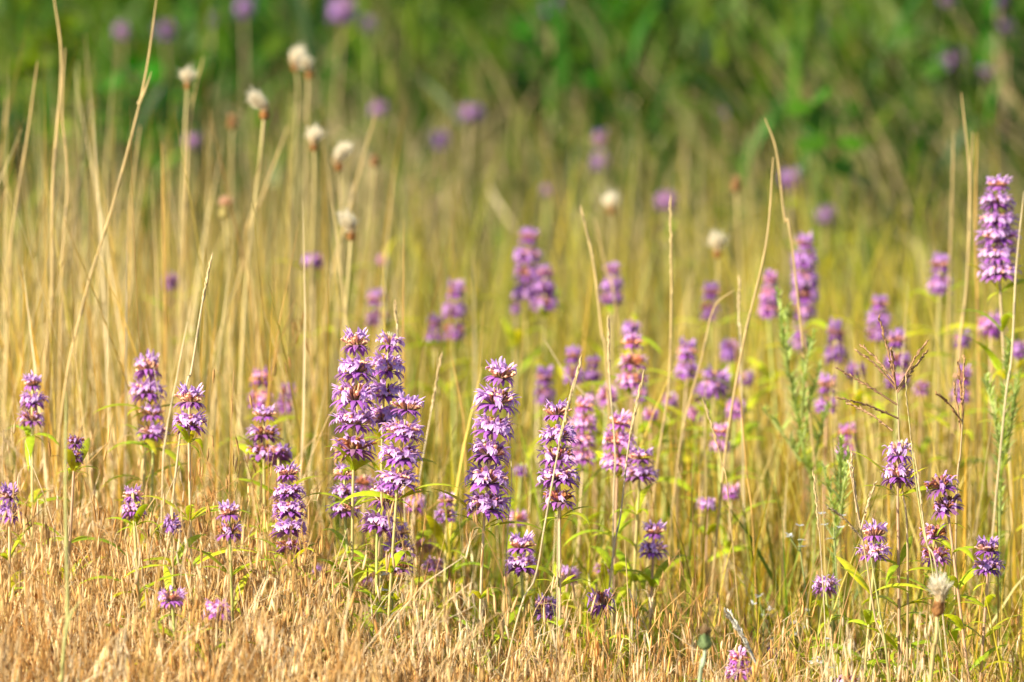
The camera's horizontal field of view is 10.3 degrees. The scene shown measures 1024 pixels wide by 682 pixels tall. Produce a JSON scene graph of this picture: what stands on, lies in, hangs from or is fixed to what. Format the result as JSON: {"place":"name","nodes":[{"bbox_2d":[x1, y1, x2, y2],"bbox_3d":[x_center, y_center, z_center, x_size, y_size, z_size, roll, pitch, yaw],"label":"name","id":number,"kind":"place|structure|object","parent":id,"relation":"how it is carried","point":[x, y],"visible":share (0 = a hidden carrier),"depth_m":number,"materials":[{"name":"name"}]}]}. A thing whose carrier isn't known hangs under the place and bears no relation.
{"place":"outdoors","nodes":[
{"label":"outdoors","id":0,"kind":"place"},
{"bbox_2d":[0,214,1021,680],"bbox_3d":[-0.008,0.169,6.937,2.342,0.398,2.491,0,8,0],"label":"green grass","id":1,"kind":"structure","parent":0,"point":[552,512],"depth_m":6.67,"materials":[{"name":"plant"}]},
{"bbox_2d":[0,113,1023,681],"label":"meadow grass","id":2,"kind":"structure","parent":0,"point":[688,327],"depth_m":6.99,"materials":[{"name":"plant"}]},
{"bbox_2d":[0,0,1023,604],"bbox_3d":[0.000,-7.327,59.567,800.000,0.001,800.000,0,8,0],"label":"ground","id":3,"kind":"structure","parent":0,"point":[405,168],"depth_m":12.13,"materials":[{"name":"plant"}]},
{"bbox_2d":[0,61,37,504],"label":"straw stalk","id":4,"kind":"object","parent":3,"relation":"on","point":[9,263],"visible":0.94,"depth_m":6.20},
{"bbox_2d":[0,482,52,670],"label":"beebalm plant","id":5,"kind":"object","parent":3,"relation":"on","point":[7,496],"visible":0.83,"depth_m":5.45,"materials":[{"name":"purple plant"}]},
{"bbox_2d":[0,370,74,596],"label":"beebalm plant","id":6,"kind":"object","parent":3,"relation":"on","point":[32,399],"visible":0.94,"depth_m":5.72,"materials":[{"name":"purple plant"}]},
{"bbox_2d":[40,0,62,522],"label":"straw stalk","id":7,"kind":"object","parent":3,"relation":"on","point":[52,211],"visible":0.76,"depth_m":6.10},
{"bbox_2d":[56,48,67,523],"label":"straw stalk","id":8,"kind":"object","parent":3,"relation":"on","point":[61,290],"visible":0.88,"depth_m":6.15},
{"bbox_2d":[0,101,138,348],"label":"leafy bush","id":9,"kind":"object","parent":3,"relation":"on","point":[21,139],"visible":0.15,"depth_m":8.82,"materials":[{"name":"green plant"}]},
{"bbox_2d":[60,392,80,681],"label":"grass culm","id":10,"kind":"object","parent":3,"relation":"on","point":[68,619],"depth_m":5.05,"materials":[{"name":"plant"}]},
{"bbox_2d":[22,434,126,653],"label":"beebalm plant","id":11,"kind":"object","parent":3,"relation":"on","point":[75,458],"visible":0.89,"depth_m":5.55,"materials":[{"name":"green plant"}]},
{"bbox_2d":[0,13,151,295],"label":"leafy bush","id":12,"kind":"object","parent":3,"relation":"on","point":[28,62],"visible":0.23,"depth_m":9.61,"materials":[{"name":"green plant"}]},
{"bbox_2d":[51,0,156,521],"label":"straw stalk","id":13,"kind":"object","parent":3,"relation":"on","point":[143,90],"visible":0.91,"depth_m":5.95,"materials":[{"name":"plant"}]},
{"bbox_2d":[76,484,203,675],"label":"beebalm plant","id":14,"kind":"object","parent":3,"relation":"on","point":[134,511],"visible":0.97,"depth_m":5.38,"materials":[{"name":"green plant"}]},
{"bbox_2d":[55,51,224,334],"bbox_3d":[-0.611,-0.200,9.072,0.299,0.513,0.304,0,8,0],"label":"leafy bush","id":15,"kind":"object","parent":3,"relation":"on","point":[155,70],"visible":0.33,"depth_m":9.05,"materials":[{"name":"green plant"}]},
{"bbox_2d":[107,400,182,569],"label":"beebalm plant","id":16,"kind":"object","parent":3,"relation":"on","point":[153,431],"visible":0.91,"depth_m":5.80,"materials":[{"name":"purple plant"}]},
{"bbox_2d":[94,349,200,563],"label":"beebalm plant","id":17,"kind":"object","parent":3,"relation":"on","point":[147,388],"visible":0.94,"depth_m":5.80,"materials":[{"name":"purple plant"}]},
{"bbox_2d":[120,511,208,652],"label":"beebalm plant","id":18,"kind":"object","parent":3,"relation":"on","point":[171,521],"visible":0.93,"depth_m":5.40,"materials":[{"name":"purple plant"}]},
{"bbox_2d":[175,63,197,448],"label":"thistle plant","id":19,"kind":"object","parent":3,"relation":"on","point":[187,75],"visible":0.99,"depth_m":6.61,"materials":[{"name":"plant"}]},
{"bbox_2d":[132,382,255,625],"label":"beebalm plant","id":20,"kind":"object","parent":3,"relation":"on","point":[190,398],"visible":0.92,"depth_m":5.52,"materials":[{"name":"purple plant"}]},
{"bbox_2d":[183,499,279,656],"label":"beebalm plant","id":21,"kind":"object","parent":3,"relation":"on","point":[226,511],"visible":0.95,"depth_m":5.40,"materials":[{"name":"purple plant"}]},
{"bbox_2d":[235,87,269,521],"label":"thistle plant","id":22,"kind":"object","parent":3,"relation":"on","point":[256,100],"visible":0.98,"depth_m":6.38,"materials":[{"name":"plant"}]},
{"bbox_2d":[213,366,301,552],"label":"beebalm plant","id":23,"kind":"object","parent":3,"relation":"on","point":[261,397],"visible":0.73,"depth_m":6.15,"materials":[{"name":"purple plant"}]},
{"bbox_2d":[231,403,298,604],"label":"beebalm plant","id":24,"kind":"object","parent":3,"relation":"on","point":[257,452],"visible":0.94,"depth_m":5.75,"materials":[{"name":"purple plant"}]},
{"bbox_2d":[238,442,331,608],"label":"beebalm plant","id":25,"kind":"object","parent":3,"relation":"on","point":[278,454],"visible":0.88,"depth_m":5.72,"materials":[{"name":"purple plant"}]},
{"bbox_2d":[249,460,333,652],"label":"beebalm plant","id":26,"kind":"object","parent":3,"relation":"on","point":[287,473],"visible":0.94,"depth_m":5.48,"materials":[{"name":"purple plant"}]},
{"bbox_2d":[213,0,395,207],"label":"leafy bush","id":27,"kind":"object","parent":3,"relation":"on","point":[299,71],"visible":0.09,"depth_m":11.19,"materials":[{"name":"green plant"}]},
{"bbox_2d":[304,121,326,457],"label":"thistle plant","id":28,"kind":"object","parent":3,"relation":"on","point":[314,136],"visible":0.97,"depth_m":6.62,"materials":[{"name":"plant"}]},
{"bbox_2d":[329,138,352,487],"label":"thistle plant","id":29,"kind":"object","parent":3,"relation":"on","point":[340,154],"visible":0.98,"depth_m":6.65,"materials":[{"name":"plant"}]},
{"bbox_2d":[326,207,358,567],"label":"thistle plant","id":30,"kind":"object","parent":3,"relation":"on","point":[347,221],"visible":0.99,"depth_m":6.30,"materials":[{"name":"plant"}]},
{"bbox_2d":[312,462,390,659],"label":"beebalm plant","id":31,"kind":"object","parent":3,"relation":"on","point":[343,510],"visible":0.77,"depth_m":5.62,"materials":[{"name":"purple plant"}]},
{"bbox_2d":[305,326,403,660],"bbox_3d":[-0.157,0.279,5.527,0.088,0.588,0.077,-4,9,-28],"label":"beebalm plant","id":32,"kind":"object","parent":3,"relation":"on","point":[353,446],"visible":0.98,"depth_m":5.50,"materials":[{"name":"purple plant"}]},
{"bbox_2d":[0,299,746,681],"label":"nodding brome","id":33,"kind":"object","parent":3,"relation":"on","point":[50,553],"visible":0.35,"depth_m":5.47,"materials":[{"name":"plant"}]},
{"bbox_2d":[323,287,424,527],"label":"beebalm plant","id":34,"kind":"object","parent":3,"relation":"on","point":[374,317],"visible":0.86,"depth_m":6.75,"materials":[{"name":"purple plant"}]},
{"bbox_2d":[332,479,427,674],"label":"beebalm plant","id":35,"kind":"object","parent":3,"relation":"on","point":[379,523],"visible":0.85,"depth_m":5.50,"materials":[{"name":"purple plant"}]},
{"bbox_2d":[325,329,437,654],"bbox_3d":[-0.128,0.275,5.588,0.101,0.578,0.098,4,9,28],"label":"beebalm plant","id":36,"kind":"object","parent":3,"relation":"on","point":[388,363],"visible":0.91,"depth_m":5.55,"materials":[{"name":"purple plant"}]},
{"bbox_2d":[337,390,457,655],"bbox_3d":[-0.122,0.313,5.483,0.122,0.534,0.107,-4,9,-23],"label":"beebalm plant","id":37,"kind":"object","parent":3,"relation":"on","point":[405,431],"visible":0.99,"depth_m":5.45,"materials":[{"name":"purple plant"}]},
{"bbox_2d":[322,0,534,161],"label":"leafy bush","id":38,"kind":"object","parent":3,"relation":"on","point":[377,9],"visible":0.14,"depth_m":11.95,"materials":[{"name":"green plant"}]},
{"bbox_2d":[391,490,491,675],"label":"beebalm plant","id":39,"kind":"object","parent":3,"relation":"on","point":[433,523],"visible":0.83,"depth_m":5.80,"materials":[{"name":"green plant"}]},
{"bbox_2d":[406,312,482,507],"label":"beebalm plant","id":40,"kind":"object","parent":3,"relation":"on","point":[432,335],"visible":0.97,"depth_m":6.75,"materials":[{"name":"green plant"}]},
{"bbox_2d":[404,278,491,563],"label":"beebalm plant","id":41,"kind":"object","parent":3,"relation":"on","point":[457,288],"visible":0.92,"depth_m":6.69,"materials":[{"name":"purple plant"}]},
{"bbox_2d":[411,31,550,220],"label":"leafy bush","id":42,"kind":"object","parent":3,"relation":"on","point":[463,91],"visible":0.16,"depth_m":10.99,"materials":[{"name":"green plant"}]},
{"bbox_2d":[430,356,547,680],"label":"beebalm plant","id":43,"kind":"object","parent":3,"relation":"on","point":[490,477],"visible":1,"depth_m":5.49,"materials":[{"name":"purple plant"}]},
{"bbox_2d":[463,301,552,529],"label":"beebalm plant","id":44,"kind":"object","parent":3,"relation":"on","point":[509,329],"visible":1,"depth_m":6.81,"materials":[{"name":"green plant"}]},
{"bbox_2d":[0,19,1023,677],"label":"tall straw","id":45,"kind":"object","parent":3,"relation":"on","point":[100,277],"visible":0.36,"depth_m":6.64,"materials":[{"name":"plant"}]},
{"bbox_2d":[0,0,1023,391],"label":"lush green growth","id":46,"kind":"object","parent":3,"relation":"on","point":[136,16],"visible":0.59,"depth_m":9.96,"materials":[{"name":"plant"}]},
{"bbox_2d":[0,425,1023,681],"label":"brome grass","id":47,"kind":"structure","parent":3,"relation":"on","point":[250,663],"depth_m":5.35,"materials":[{"name":"plant"}]},
{"bbox_2d":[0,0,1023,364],"bbox_3d":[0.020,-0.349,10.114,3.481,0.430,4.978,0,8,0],"label":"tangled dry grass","id":48,"kind":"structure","parent":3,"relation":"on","point":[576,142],"depth_m":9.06,"materials":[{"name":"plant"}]},
{"bbox_2d":[471,226,567,493],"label":"beebalm plant","id":49,"kind":"object","parent":3,"relation":"on","point":[527,253],"visible":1,"depth_m":6.79,"materials":[{"name":"purple plant"}]},
{"bbox_2d":[487,530,568,681],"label":"beebalm plant","id":50,"kind":"object","parent":3,"relation":"on","point":[520,544],"visible":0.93,"depth_m":5.60,"materials":[{"name":"purple plant"}]},
{"bbox_2d":[474,22,591,230],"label":"leafy bush","id":51,"kind":"object","parent":3,"relation":"on","point":[528,85],"visible":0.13,"depth_m":10.81,"materials":[{"name":"green plant"}]},
{"bbox_2d":[502,355,581,681],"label":"straw stalk","id":52,"kind":"object","parent":3,"relation":"on","point":[574,383],"visible":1,"depth_m":5.35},
{"bbox_2d":[529,263,559,511],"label":"beebalm plant","id":53,"kind":"object","parent":3,"relation":"on","point":[543,302],"visible":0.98,"depth_m":6.75,"materials":[{"name":"purple plant"}]},
{"bbox_2d":[495,398,596,681],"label":"beebalm plant","id":54,"kind":"object","parent":3,"relation":"on","point":[559,497],"visible":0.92,"depth_m":5.50,"materials":[{"name":"purple plant"}]},
{"bbox_2d":[453,0,652,238],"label":"leafy bush","id":55,"kind":"object","parent":3,"relation":"on","point":[523,28],"visible":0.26,"depth_m":10.55,"materials":[{"name":"green plant"}]},
{"bbox_2d":[514,364,591,565],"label":"beebalm plant","id":56,"kind":"object","parent":3,"relation":"on","point":[544,375],"visible":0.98,"depth_m":6.39,"materials":[{"name":"purple plant"}]},
{"bbox_2d":[99,377,1023,681],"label":"wiry grass","id":57,"kind":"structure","parent":3,"relation":"on","point":[685,593],"depth_m":5.62,"materials":[{"name":"plant"}]},
{"bbox_2d":[536,393,609,624],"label":"beebalm plant","id":58,"kind":"object","parent":3,"relation":"on","point":[582,421],"visible":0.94,"depth_m":6.00,"materials":[{"name":"purple plant"}]},
{"bbox_2d":[551,344,621,558],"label":"beebalm plant","id":59,"kind":"object","parent":3,"relation":"on","point":[574,354],"visible":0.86,"depth_m":6.30,"materials":[{"name":"purple plant"}]},
{"bbox_2d":[564,588,639,681],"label":"beebalm plant","id":60,"kind":"object","parent":3,"relation":"on","point":[601,600],"visible":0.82,"depth_m":5.55,"materials":[{"name":"purple plant"}]},
{"bbox_2d":[561,408,653,655],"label":"beebalm plant","id":61,"kind":"object","parent":3,"relation":"on","point":[622,421],"visible":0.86,"depth_m":5.82,"materials":[{"name":"purple plant"}]},
{"bbox_2d":[570,261,654,551],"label":"beebalm plant","id":62,"kind":"object","parent":3,"relation":"on","point":[607,297],"visible":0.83,"depth_m":6.70,"materials":[{"name":"purple plant"}]},
{"bbox_2d":[588,330,674,591],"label":"beebalm plant","id":63,"kind":"object","parent":3,"relation":"on","point":[632,342],"visible":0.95,"depth_m":6.10,"materials":[{"name":"purple plant"}]},
{"bbox_2d":[591,444,678,676],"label":"beebalm plant","id":64,"kind":"object","parent":3,"relation":"on","point":[639,474],"visible":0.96,"depth_m":5.81,"materials":[{"name":"purple plant"}]},
{"bbox_2d":[610,518,695,672],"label":"beebalm plant","id":65,"kind":"object","parent":3,"relation":"on","point":[653,531],"visible":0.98,"depth_m":5.75,"materials":[{"name":"purple plant"}]},
{"bbox_2d":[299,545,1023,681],"bbox_3d":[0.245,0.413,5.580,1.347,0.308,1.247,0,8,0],"label":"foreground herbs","id":66,"kind":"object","parent":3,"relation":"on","point":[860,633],"visible":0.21,"depth_m":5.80,"materials":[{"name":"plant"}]},
{"bbox_2d":[639,335,729,611],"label":"beebalm plant","id":67,"kind":"object","parent":3,"relation":"on","point":[686,354],"visible":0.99,"depth_m":6.30,"materials":[{"name":"purple plant"}]},
{"bbox_2d":[589,0,786,210],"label":"leafy bush","id":68,"kind":"object","parent":3,"relation":"on","point":[671,34],"visible":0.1,"depth_m":10.75,"materials":[{"name":"green plant"}]},
{"bbox_2d":[371,555,1023,681],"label":"sparse brome grass","id":69,"kind":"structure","parent":3,"relation":"on","point":[907,676],"depth_m":5.68,"materials":[{"name":"plant"}]},
{"bbox_2d":[656,364,768,584],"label":"beebalm plant","id":70,"kind":"object","parent":3,"relation":"on","point":[715,386],"visible":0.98,"depth_m":6.29,"materials":[{"name":"purple plant"}]},
{"bbox_2d":[660,496,764,620],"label":"beebalm plant","id":71,"kind":"object","parent":3,"relation":"on","point":[711,503],"visible":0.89,"depth_m":6.00,"materials":[{"name":"green plant"}]},
{"bbox_2d":[672,280,762,587],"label":"beebalm plant","id":72,"kind":"object","parent":3,"relation":"on","point":[711,290],"visible":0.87,"depth_m":6.80,"materials":[{"name":"purple plant"}]},
{"bbox_2d":[684,396,760,620],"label":"beebalm plant","id":73,"kind":"object","parent":3,"relation":"on","point":[737,441],"visible":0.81,"depth_m":6.25,"materials":[{"name":"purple plant"}]},
{"bbox_2d":[706,157,773,655],"bbox_3d":[0.228,0.164,5.910,0.120,0.705,0.010,-7,11,-39],"label":"straw stalk","id":74,"kind":"object","parent":3,"relation":"on","point":[729,423],"visible":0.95,"depth_m":5.90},
{"bbox_2d":[674,154,811,274],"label":"leafy bush","id":75,"kind":"object","parent":3,"relation":"on","point":[743,222],"visible":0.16,"depth_m":9.44,"materials":[{"name":"green plant"}]},
{"bbox_2d":[717,268,820,595],"bbox_3d":[0.299,0.163,6.626,0.113,0.501,0.073,6,10,33],"label":"beebalm plant","id":76,"kind":"object","parent":3,"relation":"on","point":[768,307],"visible":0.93,"depth_m":6.60,"materials":[{"name":"purple plant"}]},
{"bbox_2d":[762,285,831,630],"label":"feathery weed","id":77,"kind":"object","parent":3,"relation":"on","point":[784,315],"visible":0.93,"depth_m":6.04,"materials":[{"name":"plant"}]},
{"bbox_2d":[765,118,829,615],"bbox_3d":[0.312,0.131,6.033,0.098,0.735,0.014,2,9,16],"label":"straw stalk","id":78,"kind":"object","parent":3,"relation":"on","point":[786,220],"visible":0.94,"depth_m":6.01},
{"bbox_2d":[665,0,946,211],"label":"leafy bush","id":79,"kind":"object","parent":3,"relation":"on","point":[803,15],"visible":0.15,"depth_m":10.80,"materials":[{"name":"green plant"}]},
{"bbox_2d":[763,232,851,508],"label":"beebalm plant","id":80,"kind":"object","parent":3,"relation":"on","point":[804,258],"visible":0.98,"depth_m":6.59,"materials":[{"name":"purple plant"}]},
{"bbox_2d":[798,371,839,620],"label":"beebalm plant","id":81,"kind":"object","parent":3,"relation":"on","point":[821,402],"visible":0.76,"depth_m":6.20,"materials":[{"name":"purple plant"}]},
{"bbox_2d":[785,87,866,383],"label":"broad leaf plant","id":82,"kind":"object","parent":3,"relation":"on","point":[815,127],"visible":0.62,"depth_m":8.01,"materials":[{"name":"plant"}]},
{"bbox_2d":[783,573,877,680],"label":"beebalm plant","id":83,"kind":"object","parent":3,"relation":"on","point":[829,587],"visible":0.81,"depth_m":5.60,"materials":[{"name":"purple plant"}]},
{"bbox_2d":[816,433,856,674],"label":"feathery weed","id":84,"kind":"object","parent":3,"relation":"on","point":[842,467],"visible":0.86,"depth_m":5.76,"materials":[{"name":"plant"}]},
{"bbox_2d":[794,317,880,602],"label":"beebalm plant","id":85,"kind":"object","parent":3,"relation":"on","point":[836,332],"visible":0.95,"depth_m":6.50,"materials":[{"name":"purple plant"}]},
{"bbox_2d":[810,518,926,681],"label":"beebalm plant","id":86,"kind":"object","parent":3,"relation":"on","point":[876,533],"visible":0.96,"depth_m":5.50,"materials":[{"name":"purple plant"}]},
{"bbox_2d":[806,111,946,311],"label":"leafy bush","id":87,"kind":"object","parent":3,"relation":"on","point":[830,155],"visible":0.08,"depth_m":9.57,"materials":[{"name":"green plant"}]},
{"bbox_2d":[835,314,927,674],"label":"windmill grass","id":88,"kind":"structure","parent":3,"relation":"on","point":[891,360],"depth_m":5.50,"materials":[{"name":"plant"}]},
{"bbox_2d":[830,294,935,603],"bbox_3d":[0.423,0.186,6.521,0.114,0.485,0.081,3,9,19],"label":"beebalm plant","id":89,"kind":"object","parent":3,"relation":"on","point":[880,301],"visible":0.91,"depth_m":6.49,"materials":[{"name":"purple plant"}]},
{"bbox_2d":[853,326,933,617],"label":"beebalm plant","id":90,"kind":"object","parent":3,"relation":"on","point":[897,338],"visible":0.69,"depth_m":6.25,"materials":[{"name":"purple plant"}]},
{"bbox_2d":[849,438,963,681],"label":"beebalm plant","id":91,"kind":"object","parent":3,"relation":"on","point":[897,473],"visible":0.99,"depth_m":5.50,"materials":[{"name":"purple plant"}]},
{"bbox_2d":[805,0,1021,204],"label":"leafy bush","id":92,"kind":"object","parent":3,"relation":"on","point":[1003,16],"visible":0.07,"depth_m":11.01,"materials":[{"name":"green plant"}]},
{"bbox_2d":[879,523,967,678],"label":"beebalm plant","id":93,"kind":"object","parent":3,"relation":"on","point":[931,533],"visible":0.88,"depth_m":5.55,"materials":[{"name":"purple plant"}]},
{"bbox_2d":[898,26,973,271],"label":"broad leaf plant","id":94,"kind":"object","parent":3,"relation":"on","point":[932,69],"visible":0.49,"depth_m":9.40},
{"bbox_2d":[926,567,953,681],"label":"thistle plant","id":95,"kind":"object","parent":3,"relation":"on","point":[940,588],"visible":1,"depth_m":5.20,"materials":[{"name":"plant"}]},
{"bbox_2d":[892,251,988,521],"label":"beebalm plant","id":96,"kind":"object","parent":3,"relation":"on","point":[939,282],"visible":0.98,"depth_m":6.50,"materials":[{"name":"purple plant"}]},
{"bbox_2d":[903,470,1006,681],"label":"beebalm plant","id":97,"kind":"object","parent":3,"relation":"on","point":[946,505],"visible":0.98,"depth_m":5.50,"materials":[{"name":"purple plant"}]},
{"bbox_2d":[922,364,988,573],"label":"beebalm plant","id":98,"kind":"object","parent":3,"relation":"on","point":[969,432],"visible":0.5,"depth_m":6.20,"materials":[{"name":"purple plant"}]},
{"bbox_2d":[941,93,970,564],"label":"straw stalk","id":99,"kind":"object","parent":3,"relation":"on","point":[960,339],"visible":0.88,"depth_m":6.15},
{"bbox_2d":[896,13,1023,281],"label":"leafy bush","id":100,"kind":"object","parent":3,"relation":"on","point":[1013,68],"visible":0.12,"depth_m":9.96,"materials":[{"name":"green plant"}]},
{"bbox_2d":[933,535,1022,681],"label":"beebalm plant","id":101,"kind":"object","parent":3,"relation":"on","point":[988,565],"visible":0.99,"depth_m":5.50,"materials":[{"name":"purple plant"}]},
{"bbox_2d":[934,308,1023,637],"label":"beebalm plant","id":102,"kind":"object","parent":3,"relation":"on","point":[985,322],"visible":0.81,"depth_m":6.30,"materials":[{"name":"green plant"}]},
{"bbox_2d":[956,173,1023,656],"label":"beebalm plant","id":103,"kind":"object","parent":3,"relation":"on","point":[996,268],"visible":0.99,"depth_m":5.94,"materials":[{"name":"purple plant"}]},
{"bbox_2d":[978,336,1023,651],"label":"feathery weed","id":104,"kind":"object","parent":3,"relation":"on","point":[998,427],"visible":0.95,"depth_m":5.83,"materials":[{"name":"plant"}]},
{"bbox_2d":[986,192,1023,616],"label":"straw stalk","id":105,"kind":"object","parent":3,"relation":"on","point":[1003,418],"visible":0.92,"depth_m":5.80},
{"bbox_2d":[1,0,1023,341],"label":"leaning dry grass","id":106,"kind":"structure","parent":0,"point":[851,92],"depth_m":9.41,"materials":[{"name":"plant"}]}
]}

